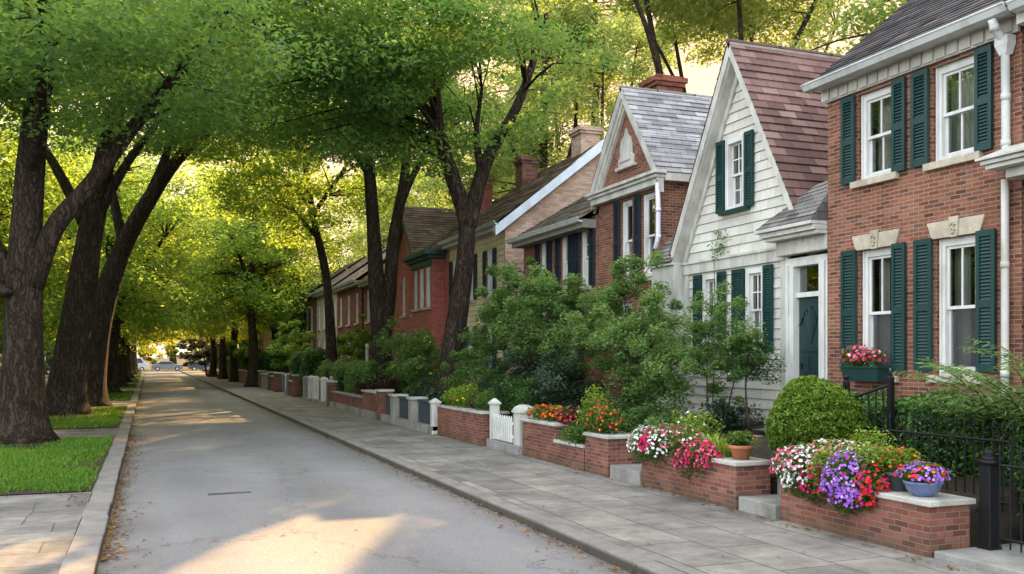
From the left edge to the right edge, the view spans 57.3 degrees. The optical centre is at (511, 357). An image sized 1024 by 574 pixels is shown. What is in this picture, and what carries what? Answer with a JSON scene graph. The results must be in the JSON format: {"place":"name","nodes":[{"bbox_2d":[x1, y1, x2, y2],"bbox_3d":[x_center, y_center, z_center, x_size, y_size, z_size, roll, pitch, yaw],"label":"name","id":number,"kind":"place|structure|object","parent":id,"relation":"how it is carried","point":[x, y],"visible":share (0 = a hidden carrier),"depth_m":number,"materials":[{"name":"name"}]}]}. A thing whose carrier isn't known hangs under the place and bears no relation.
{"place":"outdoors","nodes":[
{"label":"outdoors","id":0,"kind":"place"},
{"bbox_2d":[0,435,114,494],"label":"grass","id":1,"kind":"structure","parent":0,"point":[11,461],"depth_m":16.14,"materials":[{"name":"green plant"}]},
{"bbox_2d":[0,0,404,444],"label":"street tree","id":2,"kind":"object","parent":1,"relation":"on","point":[35,47],"visible":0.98,"depth_m":20.12,"materials":[{"name":"green plant"}]},
{"bbox_2d":[0,377,139,573],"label":"pavement","id":3,"kind":"structure","parent":0,"point":[37,531],"depth_m":10.66,"materials":[{"name":"grey concrete"}]},
{"bbox_2d":[0,90,104,325],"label":"street tree","id":4,"kind":"object","parent":3,"relation":"on","point":[6,208],"visible":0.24,"depth_m":39.83,"materials":[{"name":"green plant"}]},
{"bbox_2d":[8,132,237,392],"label":"street tree","id":5,"kind":"object","parent":3,"relation":"on","point":[137,284],"visible":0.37,"depth_m":48.62,"materials":[{"name":"green plant"}]},
{"bbox_2d":[43,152,225,386],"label":"street tree","id":6,"kind":"object","parent":3,"relation":"on","point":[121,362],"visible":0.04,"depth_m":58.65,"materials":[{"name":"green plant"}]},
{"bbox_2d":[49,405,126,428],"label":"grass","id":7,"kind":"structure","parent":0,"point":[97,417],"depth_m":28.06,"materials":[{"name":"green plant"}]},
{"bbox_2d":[0,0,299,416],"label":"street tree","id":8,"kind":"object","parent":7,"relation":"on","point":[66,390],"visible":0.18,"depth_m":30.07,"materials":[{"name":"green plant"}]},
{"bbox_2d":[1,33,300,406],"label":"street tree","id":9,"kind":"object","parent":7,"relation":"on","point":[127,233],"visible":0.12,"depth_m":35.53,"materials":[{"name":"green plant"}]},
{"bbox_2d":[0,358,687,573],"bbox_3d":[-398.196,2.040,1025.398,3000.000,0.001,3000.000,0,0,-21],"label":"ground","id":10,"kind":"structure","parent":0,"point":[180,361],"depth_m":155.90,"materials":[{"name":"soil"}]},
{"bbox_2d":[460,0,701,160],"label":"tall tree","id":11,"kind":"object","parent":10,"relation":"on","point":[590,14],"visible":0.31,"depth_m":52.06,"materials":[{"name":"green plant"}]},
{"bbox_2d":[590,0,855,92],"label":"tall tree","id":12,"kind":"object","parent":10,"relation":"on","point":[709,51],"visible":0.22,"depth_m":40.15,"materials":[{"name":"green plant"}]},
{"bbox_2d":[771,0,906,54],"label":"tall tree","id":13,"kind":"object","parent":10,"relation":"on","point":[875,18],"visible":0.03,"depth_m":23.94,"materials":[{"name":"green plant"}]},
{"bbox_2d":[96,371,632,573],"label":"road","id":14,"kind":"structure","parent":0,"point":[324,506],"depth_m":12.08,"materials":[{"name":"grey asphalt"}]},
{"bbox_2d":[58,371,144,573],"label":"kerb","id":15,"kind":"structure","parent":14,"relation":"on","point":[83,555],"depth_m":11.61,"materials":[{"name":"concrete"}]},
{"bbox_2d":[180,371,686,573],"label":"kerb","id":16,"kind":"structure","parent":14,"relation":"on","point":[618,556],"depth_m":11.70,"materials":[{"name":"concrete"}]},
{"bbox_2d":[3,380,970,573],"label":"fallen leaves","id":17,"kind":"object","parent":14,"relation":"on","point":[121,549],"visible":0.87,"depth_m":11.92,"materials":[{"name":"brown plant"}]},
{"bbox_2d":[0,0,900,357],"label":"sky","id":18,"kind":"structure","parent":0,"point":[702,80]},
{"bbox_2d":[184,371,992,573],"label":"pavement","id":19,"kind":"structure","parent":0,"point":[666,525],"depth_m":11.39,"materials":[{"name":"grey concrete"}]},
{"bbox_2d":[173,337,219,375],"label":"grey leaved tree","id":20,"kind":"object","parent":19,"relation":"on","point":[194,356],"visible":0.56,"depth_m":95.01,"materials":[{"name":"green plant"}]},
{"bbox_2d":[164,202,268,378],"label":"street tree","id":21,"kind":"object","parent":19,"relation":"on","point":[222,373],"visible":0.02,"depth_m":82.01,"materials":[{"name":"green plant"}]},
{"bbox_2d":[175,192,298,381],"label":"street tree","id":22,"kind":"object","parent":19,"relation":"on","point":[217,328],"visible":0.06,"depth_m":72.87,"materials":[{"name":"green plant"}]},
{"bbox_2d":[148,146,347,386],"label":"street tree","id":23,"kind":"object","parent":19,"relation":"on","point":[255,237],"visible":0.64,"depth_m":59.02,"materials":[{"name":"green plant"}]},
{"bbox_2d":[258,351,289,373],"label":"clipped hedge","id":24,"kind":"object","parent":19,"relation":"on","point":[264,359],"visible":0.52,"depth_m":60.34,"materials":[{"name":"green plant"}]},
{"bbox_2d":[290,346,325,392],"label":"clipped hedge","id":25,"kind":"object","parent":19,"relation":"on","point":[306,362],"visible":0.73,"depth_m":44.38,"materials":[{"name":"green plant"}]},
{"bbox_2d":[315,359,413,397],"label":"clipped hedge","id":26,"kind":"object","parent":19,"relation":"on","point":[351,376],"visible":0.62,"depth_m":35.12,"materials":[{"name":"green plant"}]},
{"bbox_2d":[329,401,437,433],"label":"garden wall","id":27,"kind":"structure","parent":19,"relation":"on","point":[419,426],"depth_m":27.65,"materials":[{"name":"concrete"}]},
{"bbox_2d":[436,404,509,445],"bbox_3d":[-0.962,1.542,21.586,0.665,0.757,3.340,0,0,-21],"label":"brick planter","id":28,"kind":"object","parent":19,"relation":"on","point":[467,425],"visible":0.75,"depth_m":21.04,"materials":[{"name":"brick"}]},
{"bbox_2d":[440,383,477,407],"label":"leafy clump","id":29,"kind":"object","parent":28,"relation":"on","point":[461,397],"visible":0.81,"depth_m":21.86,"materials":[{"name":"green plant"}]},
{"bbox_2d":[511,404,534,445],"bbox_3d":[0.234,1.427,18.542,0.380,0.985,0.380,0,0,-21],"label":"gate post","id":30,"kind":"object","parent":19,"relation":"on","point":[518,411],"visible":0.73,"depth_m":18.39,"materials":[{"name":"white paint"}]},
{"bbox_2d":[493,414,513,442],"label":"picket gate","id":31,"kind":"structure","parent":30,"relation":"attached to","point":[502,428],"depth_m":19.12,"materials":[{"name":"white paint"}]},
{"bbox_2d":[520,417,580,462],"bbox_3d":[0.758,1.552,17.598,0.665,0.737,1.640,0,0,-21],"label":"brick planter","id":32,"kind":"object","parent":19,"relation":"on","point":[539,435],"visible":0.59,"depth_m":17.32,"materials":[{"name":"brick"}]},
{"bbox_2d":[525,404,574,422],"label":"geranium","id":33,"kind":"object","parent":32,"relation":"in","point":[549,412],"visible":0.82,"depth_m":17.41,"materials":[{"name":"orange plant"}]},
{"bbox_2d":[553,439,584,470],"bbox_3d":[1.256,1.692,16.262,0.665,0.457,1.190,0,0,-21],"label":"brick planter","id":34,"kind":"object","parent":19,"relation":"on","point":[571,456],"visible":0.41,"depth_m":16.09,"materials":[{"name":"brick"}]},
{"bbox_2d":[556,415,601,447],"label":"bedding plant","id":35,"kind":"object","parent":34,"relation":"in","point":[577,430],"visible":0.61,"depth_m":15.91,"materials":[{"name":"green plant"}]},
{"bbox_2d":[582,431,640,476],"bbox_3d":[1.645,1.581,15.314,0.665,0.677,0.920,0,0,-21],"label":"brick planter","id":36,"kind":"object","parent":19,"relation":"on","point":[603,452],"visible":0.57,"depth_m":14.97,"materials":[{"name":"brick"}]},
{"bbox_2d":[585,398,628,434],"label":"geranium","id":37,"kind":"object","parent":36,"relation":"in","point":[605,419],"visible":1,"depth_m":15.31,"materials":[{"name":"green plant"}]},
{"bbox_2d":[610,463,641,484],"bbox_3d":[2.093,1.810,14.501,0.800,0.220,0.960,0,0,-21],"label":"stone step","id":38,"kind":"object","parent":19,"relation":"on","point":[630,473],"visible":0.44,"depth_m":14.38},
{"bbox_2d":[642,452,770,509],"bbox_3d":[2.601,1.611,12.853,0.585,0.617,2.440,0,0,-21],"label":"brick planter","id":39,"kind":"object","parent":19,"relation":"on","point":[727,482],"visible":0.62,"depth_m":12.07,"materials":[{"name":"brick"}]},
{"bbox_2d":[625,424,676,466],"bbox_3d":[2.038,1.303,13.627,0.500,0.614,1.075,0,0,-21],"label":"petunia","id":40,"kind":"object","parent":39,"relation":"in","point":[638,450],"visible":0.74,"depth_m":13.54,"materials":[{"name":"white plant"}]},
{"bbox_2d":[645,423,705,457],"bbox_3d":[2.344,1.213,13.205,0.680,0.600,1.345,0,0,-21],"label":"petunia","id":41,"kind":"object","parent":39,"relation":"in","point":[671,440],"visible":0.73,"depth_m":13.09,"materials":[{"name":"plant"}]},
{"bbox_2d":[672,437,723,480],"bbox_3d":[2.482,1.360,12.458,0.448,0.623,1.064,0,0,-21],"label":"petunia","id":42,"kind":"object","parent":39,"relation":"in","point":[695,454],"visible":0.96,"depth_m":12.42,"materials":[{"name":"pink plant"}]},
{"bbox_2d":[739,494,780,519],"bbox_3d":[3.209,1.825,11.405,0.560,0.190,0.740,0,0,-21],"label":"stone step","id":43,"kind":"object","parent":19,"relation":"on","point":[768,506],"visible":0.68,"depth_m":11.31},
{"bbox_2d":[781,478,975,557],"bbox_3d":[3.798,1.641,9.992,0.585,0.557,2.280,0,0,-21],"label":"brick planter","id":44,"kind":"object","parent":19,"relation":"on","point":[907,521],"visible":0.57,"depth_m":9.25,"materials":[{"name":"brick"}]},
{"bbox_2d":[769,443,813,482],"bbox_3d":[3.275,1.252,10.799,0.550,0.569,0.750,0,0,-1],"label":"petunia","id":45,"kind":"object","parent":44,"relation":"in","point":[779,464],"visible":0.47,"depth_m":10.72,"materials":[{"name":"plant"}]},
{"bbox_2d":[779,443,817,500],"bbox_3d":[3.261,1.287,10.558,0.467,0.653,0.521,0,0,10],"label":"petunia","id":46,"kind":"object","parent":44,"relation":"in","point":[790,481],"visible":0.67,"depth_m":10.48,"materials":[{"name":"white plant"}]},
{"bbox_2d":[795,461,830,506],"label":"petunia","id":47,"kind":"object","parent":44,"relation":"in","point":[809,476],"visible":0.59,"depth_m":10.29,"materials":[{"name":"green plant"}]},
{"bbox_2d":[798,438,879,470],"bbox_3d":[3.602,1.089,10.282,0.564,0.392,1.091,0,0,-21],"label":"petunia","id":48,"kind":"object","parent":44,"relation":"in","point":[831,441],"visible":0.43,"depth_m":10.29,"materials":[{"name":"plant"}]},
{"bbox_2d":[816,450,875,517],"bbox_3d":[3.517,1.319,9.852,0.501,0.699,0.624,0,0,-21],"label":"petunia","id":49,"kind":"object","parent":44,"relation":"in","point":[849,491],"visible":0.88,"depth_m":9.74,"materials":[{"name":"purple plant"}]},
{"bbox_2d":[806,443,891,496],"bbox_3d":[3.619,1.205,9.995,0.508,0.620,0.985,0,0,-40],"label":"leafy clump","id":50,"kind":"object","parent":44,"relation":"in","point":[864,453],"visible":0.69,"depth_m":9.94,"materials":[{"name":"green plant"}]},
{"bbox_2d":[853,463,890,512],"bbox_3d":[3.687,1.337,9.580,0.350,0.529,0.360,0,0,-21],"label":"petunia","id":51,"kind":"object","parent":44,"relation":"in","point":[866,493],"visible":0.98,"depth_m":9.52,"materials":[{"name":"red plant"}]},
{"bbox_2d":[885,470,906,490],"bbox_3d":[3.959,1.268,9.583,0.270,0.185,0.270,0,0,-21],"label":"flower pot","id":52,"kind":"object","parent":44,"relation":"on","point":[897,483],"visible":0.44,"depth_m":9.50,"materials":[{"name":"ceramic"}]},
{"bbox_2d":[878,445,924,472],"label":"bedding plant","id":53,"kind":"object","parent":52,"relation":"in","point":[901,458],"visible":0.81,"depth_m":9.55,"materials":[{"name":"green plant"}]},
{"bbox_2d":[903,479,943,496],"bbox_3d":[4.041,1.288,9.207,0.370,0.145,0.370,0,0,-21],"label":"flower bowl","id":54,"kind":"object","parent":44,"relation":"on","point":[924,489],"visible":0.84,"depth_m":9.09,"materials":[{"name":"blue ceramic"}]},
{"bbox_2d":[893,461,955,484],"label":"bedding plant","id":55,"kind":"object","parent":54,"relation":"in","point":[921,472],"visible":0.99,"depth_m":9.10,"materials":[{"name":"purple plant"}]},
{"bbox_2d":[934,543,1023,573],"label":"stone step","id":56,"kind":"object","parent":19,"relation":"on","point":[1005,560],"visible":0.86,"depth_m":8.57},
{"bbox_2d":[974,449,1003,550],"bbox_3d":[4.566,1.397,8.961,0.180,1.045,0.180,0,0,-21],"label":"gate post","id":57,"kind":"object","parent":56,"relation":"on","point":[988,462],"visible":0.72,"depth_m":8.91,"materials":[{"name":"black metal"}]},
{"bbox_2d":[998,444,1023,552],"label":"iron gate","id":58,"kind":"structure","parent":57,"relation":"attached to","point":[1009,539],"depth_m":8.73,"materials":[{"name":"black metal"}]},
{"bbox_2d":[202,367,1023,546],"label":"garden ground","id":59,"kind":"structure","parent":0,"point":[763,451],"depth_m":9.91,"materials":[{"name":"soil"}]},
{"bbox_2d":[228,329,262,369],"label":"shrub","id":60,"kind":"object","parent":59,"relation":"on","point":[241,352],"visible":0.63,"depth_m":69.36,"materials":[{"name":"green plant"}]},
{"bbox_2d":[200,169,357,358],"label":"street tree","id":61,"kind":"object","parent":59,"relation":"on","point":[271,327],"visible":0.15,"depth_m":63.08,"materials":[{"name":"green plant"}]},
{"bbox_2d":[154,85,425,362],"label":"street tree","id":62,"kind":"object","parent":59,"relation":"on","point":[303,187],"visible":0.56,"depth_m":41.62,"materials":[{"name":"green plant"}]},
{"bbox_2d":[265,319,315,373],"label":"shrub","id":63,"kind":"object","parent":59,"relation":"on","point":[288,348],"visible":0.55,"depth_m":52.63,"materials":[{"name":"green plant"}]},
{"bbox_2d":[297,256,365,348],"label":"terrace house","id":64,"kind":"structure","parent":59,"relation":"on","point":[311,313],"depth_m":59.46,"materials":[{"name":"brown brick"}]},
{"bbox_2d":[174,0,521,372],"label":"street tree","id":65,"kind":"object","parent":59,"relation":"on","point":[382,285],"visible":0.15,"depth_m":33.86,"materials":[{"name":"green plant"}]},
{"bbox_2d":[309,238,386,356],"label":"terrace house","id":66,"kind":"structure","parent":59,"relation":"on","point":[318,294],"depth_m":56.23,"materials":[{"name":"beige brick"}]},
{"bbox_2d":[337,314,370,362],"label":"shrub","id":67,"kind":"object","parent":59,"relation":"on","point":[361,340],"visible":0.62,"depth_m":40.16,"materials":[{"name":"green plant"}]},
{"bbox_2d":[332,252,385,360],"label":"terrace house","id":68,"kind":"structure","parent":59,"relation":"on","point":[350,301],"depth_m":48.68,"materials":[{"name":"red brick"}]},
{"bbox_2d":[369,315,441,395],"bbox_3d":[-3.124,0.040,30.199,2.317,2.951,6.436,0,0,-21],"label":"shrub","id":69,"kind":"object","parent":59,"relation":"on","point":[414,367],"visible":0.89,"depth_m":29.23,"materials":[{"name":"green plant"}]},
{"bbox_2d":[191,0,641,403],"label":"street tree","id":70,"kind":"object","parent":59,"relation":"on","point":[417,85],"visible":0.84,"depth_m":24.44,"materials":[{"name":"green plant"}]},
{"bbox_2d":[362,155,473,253],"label":"tall tree","id":71,"kind":"object","parent":59,"relation":"on","point":[384,226],"visible":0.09,"depth_m":58.59,"materials":[{"name":"green plant"}]},
{"bbox_2d":[403,376,457,403],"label":"shrub","id":72,"kind":"object","parent":59,"relation":"on","point":[430,393],"visible":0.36,"depth_m":26.32,"materials":[{"name":"green plant"}]},
{"bbox_2d":[394,175,501,388],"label":"red house","id":73,"kind":"structure","parent":59,"relation":"on","point":[422,295],"depth_m":35.44,"materials":[{"name":"brick"}]},
{"bbox_2d":[439,327,503,406],"bbox_3d":[-1.004,0.325,24.149,1.771,2.371,3.603,0,0,-8],"label":"shrub","id":74,"kind":"object","parent":59,"relation":"on","point":[473,361],"visible":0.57,"depth_m":24.14,"materials":[{"name":"green plant"}]},
{"bbox_2d":[411,74,568,208],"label":"tall tree","id":75,"kind":"object","parent":59,"relation":"on","point":[435,185],"visible":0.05,"depth_m":47.93,"materials":[{"name":"green plant"}]},
{"bbox_2d":[396,0,616,212],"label":"tall tree","id":76,"kind":"object","parent":59,"relation":"on","point":[576,97],"visible":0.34,"depth_m":36.12,"materials":[{"name":"green plant"}]},
{"bbox_2d":[414,54,599,199],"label":"tall tree","id":77,"kind":"object","parent":59,"relation":"on","point":[490,87],"visible":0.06,"depth_m":54.18,"materials":[{"name":"green plant"}]},
{"bbox_2d":[476,370,545,425],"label":"shrub","id":78,"kind":"object","parent":59,"relation":"on","point":[523,395],"visible":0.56,"depth_m":20.21,"materials":[{"name":"green plant"}]},
{"bbox_2d":[437,125,604,384],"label":"yellow house","id":79,"kind":"structure","parent":59,"relation":"on","point":[525,203],"depth_m":28.61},
{"bbox_2d":[471,256,592,374],"bbox_3d":[0.319,-0.511,21.530,2.290,3.842,4.782,0,0,-21],"label":"shrub","id":80,"kind":"object","parent":59,"relation":"on","point":[534,303],"visible":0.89,"depth_m":20.65,"materials":[{"name":"green plant"}]},
{"bbox_2d":[477,342,610,416],"bbox_3d":[0.475,0.635,20.715,1.813,1.966,5.121,0,0,-21],"label":"shrub","id":81,"kind":"object","parent":59,"relation":"on","point":[565,396],"visible":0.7,"depth_m":19.21,"materials":[{"name":"green plant"}]},
{"bbox_2d":[505,196,598,402],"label":"brick house","id":82,"kind":"structure","parent":59,"relation":"on","point":[561,244],"depth_m":23.25,"materials":[{"name":"brown"}]},
{"bbox_2d":[542,250,719,429],"bbox_3d":[2.268,-0.287,17.252,2.427,3.402,5.409,0,0,-21],"label":"shrub","id":83,"kind":"object","parent":59,"relation":"on","point":[606,332],"visible":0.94,"depth_m":16.54,"materials":[{"name":"green plant"}]},
{"bbox_2d":[578,387,694,433],"bbox_3d":[2.071,1.024,16.144,1.246,1.012,2.961,0,0,-21],"label":"shrub","id":84,"kind":"object","parent":59,"relation":"on","point":[650,416],"visible":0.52,"depth_m":15.54,"materials":[{"name":"green plant"}]},
{"bbox_2d":[584,74,711,404],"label":"gabled brick house","id":85,"kind":"structure","parent":59,"relation":"on","point":[643,172],"depth_m":20.33,"materials":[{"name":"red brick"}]},
{"bbox_2d":[643,192,654,280],"bbox_3d":[2.981,-2.525,19.732,0.383,1.850,0.710,0,0,-21],"label":"window","id":86,"kind":"structure","parent":85,"relation":"in","point":[647,198],"depth_m":19.88,"materials":[{"name":"white paint"}]},
{"bbox_2d":[541,0,840,73],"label":"tall tree","id":87,"kind":"object","parent":59,"relation":"on","point":[661,7],"visible":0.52,"depth_m":32.37,"materials":[{"name":"green plant"}]},
{"bbox_2d":[667,409,726,442],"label":"leafy shrub","id":88,"kind":"object","parent":59,"relation":"on","point":[703,428],"visible":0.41,"depth_m":13.71,"materials":[{"name":"green plant"}]},
{"bbox_2d":[675,281,767,435],"bbox_3d":[3.519,0.003,15.108,1.241,2.604,2.453,0,0,-21],"label":"shrub","id":89,"kind":"object","parent":59,"relation":"on","point":[732,341],"visible":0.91,"depth_m":15.30,"materials":[{"name":"green plant"}]},
{"bbox_2d":[698,395,766,432],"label":"shrub","id":90,"kind":"object","parent":59,"relation":"on","point":[721,412],"visible":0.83,"depth_m":15.41,"materials":[{"name":"green plant"}]},
{"bbox_2d":[647,38,843,436],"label":"clapboard house","id":91,"kind":"structure","parent":59,"relation":"on","point":[757,187],"depth_m":16.26,"materials":[{"name":"white wood"}]},
{"bbox_2d":[725,134,743,209],"bbox_3d":[4.111,-3.285,16.754,0.334,1.270,0.580,0,0,-21],"label":"window","id":92,"kind":"structure","parent":91,"relation":"in","point":[730,145],"depth_m":16.90,"materials":[{"name":"white paint"}]},
{"bbox_2d":[741,267,767,354],"bbox_3d":[4.311,-0.780,16.221,0.321,1.520,0.700,0,0,-21],"label":"window","id":93,"kind":"structure","parent":91,"relation":"in","point":[750,274],"depth_m":16.34,"materials":[{"name":"white paint"}]},
{"bbox_2d":[799,297,818,376],"bbox_3d":[4.764,0.047,14.906,0.106,2.005,0.600,0,0,-21],"label":"front door","id":94,"kind":"structure","parent":91,"relation":"in","point":[808,307],"depth_m":14.94,"materials":[{"name":"teal paint"}]},
{"bbox_2d":[713,336,787,430],"bbox_3d":[3.682,0.400,14.648,0.992,1.509,1.044,0,0,-21],"label":"standard tree","id":95,"kind":"object","parent":59,"relation":"on","point":[744,368],"visible":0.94,"depth_m":14.56,"materials":[{"name":"green plant"}]},
{"bbox_2d":[764,375,872,474],"bbox_3d":[3.743,0.887,11.544,1.318,1.360,1.318,0,0,-21],"label":"boxwood ball","id":96,"kind":"object","parent":59,"relation":"on","point":[805,410],"visible":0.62,"depth_m":11.16,"materials":[{"name":"green plant"}]},
{"bbox_2d":[843,370,894,450],"bbox_3d":[4.294,0.825,11.290,0.088,1.350,0.636,0,0,-45],"label":"handrail","id":97,"kind":"object","parent":59,"relation":"on","point":[890,385],"visible":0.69,"depth_m":11.11,"materials":[{"name":"black metal"}]},
{"bbox_2d":[801,0,1023,417],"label":"brick house","id":98,"kind":"structure","parent":59,"relation":"on","point":[924,99],"depth_m":12.38,"materials":[{"name":"brick"}]},
{"bbox_2d":[838,366,890,381],"bbox_3d":[4.963,0.233,13.202,0.240,0.215,0.780,0,0,-21],"label":"window box","id":99,"kind":"object","parent":98,"relation":"attached to","point":[868,373],"visible":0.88,"depth_m":13.03,"materials":[{"name":"green paint"}]},
{"bbox_2d":[839,343,888,366],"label":"bedding plant","id":100,"kind":"object","parent":99,"relation":"in","point":[860,358],"visible":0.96,"depth_m":13.16,"materials":[{"name":"pink plant"}]},
{"bbox_2d":[850,85,898,188],"bbox_3d":[5.271,-3.125,13.311,0.404,1.350,0.900,0,0,-21],"label":"window","id":101,"kind":"structure","parent":98,"relation":"in","point":[883,96],"depth_m":13.50,"materials":[{"name":"white paint"}]},
{"bbox_2d":[852,229,900,382],"bbox_3d":[5.270,-0.723,13.294,0.419,2.145,0.926,0,0,-21],"label":"window","id":102,"kind":"structure","parent":98,"relation":"in","point":[874,240],"depth_m":13.48,"materials":[{"name":"white paint"}]},
{"bbox_2d":[923,55,982,171],"bbox_3d":[5.771,-3.125,12.024,0.404,1.350,0.900,0,0,-21],"label":"window","id":103,"kind":"structure","parent":98,"relation":"in","point":[961,72],"depth_m":12.19,"materials":[{"name":"white paint"}]},
{"bbox_2d":[926,214,985,383],"bbox_3d":[5.778,-0.733,11.984,0.419,2.125,0.916,0,0,-21],"label":"window","id":104,"kind":"structure","parent":98,"relation":"in","point":[955,226],"depth_m":12.19,"materials":[{"name":"white paint"}]},
{"bbox_2d":[860,411,1014,513],"bbox_3d":[4.538,1.087,10.275,0.034,0.905,2.260,0,0,-21],"label":"iron railing","id":105,"kind":"object","parent":59,"relation":"on","point":[955,436],"visible":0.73,"depth_m":9.88,"materials":[{"name":"black metal"}]},
{"bbox_2d":[859,389,1023,516],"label":"clipped hedge","id":106,"kind":"object","parent":59,"relation":"on","point":[906,406],"visible":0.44,"depth_m":10.43,"materials":[{"name":"green plant"}]},
{"bbox_2d":[892,357,1023,469],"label":"feathery shrub","id":107,"kind":"object","parent":59,"relation":"on","point":[977,399],"visible":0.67,"depth_m":9.86,"materials":[{"name":"green plant"}]},
{"bbox_2d":[927,336,1023,417],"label":"feathery shrub","id":108,"kind":"object","parent":59,"relation":"on","point":[1015,390],"visible":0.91,"depth_m":9.17,"materials":[{"name":"green plant"}]},
{"bbox_2d":[975,0,1023,179],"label":"neighbour house","id":109,"kind":"structure","parent":59,"relation":"on","point":[1009,160],"depth_m":10.79,"materials":[{"name":"white wood"}]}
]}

